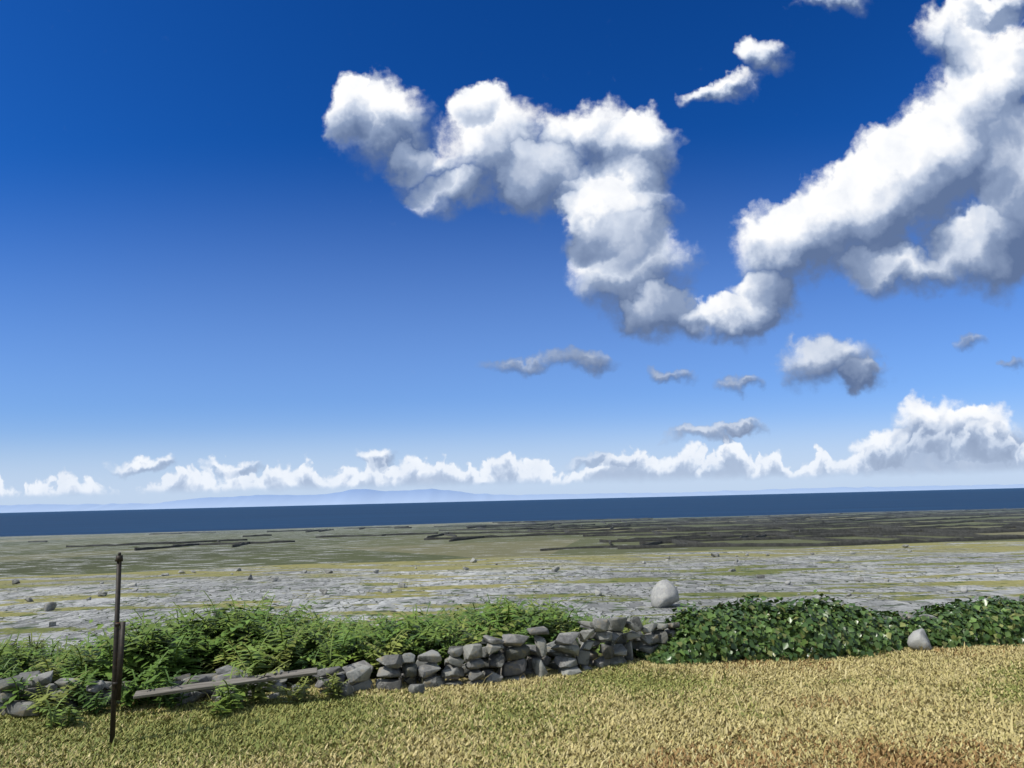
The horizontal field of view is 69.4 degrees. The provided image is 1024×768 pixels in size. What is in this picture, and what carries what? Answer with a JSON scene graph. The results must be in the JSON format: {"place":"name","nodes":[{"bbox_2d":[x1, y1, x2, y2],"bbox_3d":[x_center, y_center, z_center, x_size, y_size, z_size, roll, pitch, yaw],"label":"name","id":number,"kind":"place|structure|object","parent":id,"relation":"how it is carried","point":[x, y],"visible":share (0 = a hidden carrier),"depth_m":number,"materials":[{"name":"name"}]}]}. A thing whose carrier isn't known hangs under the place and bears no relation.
{"place":"outdoors","nodes":[
{"label":"outdoors","id":0,"kind":"place"},
{"bbox_2d":[0,639,1023,767],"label":"lawn grass","id":1,"kind":"structure","parent":0,"point":[972,670],"depth_m":6.30,"materials":[{"name":"yellow plant"}]},
{"bbox_2d":[0,508,1023,767],"bbox_3d":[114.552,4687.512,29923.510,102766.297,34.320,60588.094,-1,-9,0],"label":"ground","id":2,"kind":"structure","parent":0,"point":[68,580],"depth_m":69.16,"materials":[{"name":"grey stone"}]},
{"bbox_2d":[43,602,56,610],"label":"rock","id":3,"kind":"object","parent":2,"relation":"on","point":[49,606],"visible":0.94,"depth_m":45.93,"materials":[{"name":"grey stone"}]},
{"bbox_2d":[109,552,125,743],"bbox_3d":[-3.269,2.304,6.114,0.120,1.785,0.060,-1,-9,0],"label":"iron pole","id":4,"kind":"object","parent":2,"relation":"on","point":[118,647],"visible":1,"depth_m":6.11,"materials":[{"name":"black metal"}]},
{"bbox_2d":[133,667,316,698],"bbox_3d":[-2.724,2.869,7.103,1.651,0.029,0.110,-3,4,-14],"label":"plank","id":5,"kind":"object","parent":2,"relation":"on","point":[209,684],"visible":0.96,"depth_m":7.07,"materials":[{"name":"grey wood"}]},
{"bbox_2d":[0,591,655,729],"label":"bracken ferns","id":6,"kind":"object","parent":2,"relation":"on","point":[258,641],"visible":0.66,"depth_m":8.45,"materials":[{"name":"green plant"}]},
{"bbox_2d":[0,609,1001,716],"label":"dry stone wall","id":7,"kind":"structure","parent":2,"relation":"on","point":[508,660],"depth_m":8.00,"materials":[{"name":"grey stone"}]},
{"bbox_2d":[12,544,998,626],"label":"scattered rocks","id":8,"kind":"object","parent":2,"relation":"on","point":[322,591],"visible":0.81,"depth_m":65.68,"materials":[{"name":"stone"}]},
{"bbox_2d":[28,508,1023,550],"bbox_3d":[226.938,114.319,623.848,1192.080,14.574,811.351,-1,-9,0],"label":"stone walls","id":9,"kind":"structure","parent":2,"relation":"on","point":[876,529],"depth_m":388.09,"materials":[{"name":"grey stone"}]},
{"bbox_2d":[650,579,678,607],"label":"boulder","id":10,"kind":"object","parent":2,"relation":"on","point":[664,593],"visible":0.9,"depth_m":41.03,"materials":[{"name":"grey stone"}]},
{"bbox_2d":[632,589,1023,665],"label":"ivy hedge","id":11,"kind":"object","parent":2,"relation":"on","point":[816,628],"visible":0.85,"depth_m":9.21,"materials":[{"name":"green plant"}]},
{"bbox_2d":[907,628,931,650],"bbox_3d":[5.066,3.191,9.193,0.281,0.287,0.301,-1,-9,0],"label":"pale rock","id":12,"kind":"object","parent":2,"relation":"on","point":[917,639],"visible":0.94,"depth_m":9.11,"materials":[{"name":"white stone"}]},
{"bbox_2d":[960,588,967,592],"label":"boulder","id":13,"kind":"object","parent":2,"relation":"on","point":[963,590],"visible":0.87,"depth_m":43.87,"materials":[{"name":"grey stone"}]},
{"bbox_2d":[0,488,1023,536],"bbox_3d":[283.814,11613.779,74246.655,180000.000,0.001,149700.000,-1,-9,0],"label":"sea","id":14,"kind":"structure","parent":0,"point":[147,520],"depth_m":1904.02,"materials":[{"name":"blue liquid"}]},
{"bbox_2d":[0,484,1023,512],"bbox_3d":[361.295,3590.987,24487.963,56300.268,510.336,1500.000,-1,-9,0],"label":"distant hills","id":15,"kind":"structure","parent":0,"point":[360,496],"depth_m":24465.43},
{"bbox_2d":[0,0,1023,504],"label":"sky","id":16,"kind":"structure","parent":0,"point":[248,247],"materials":[{"name":"blue"}]}
]}

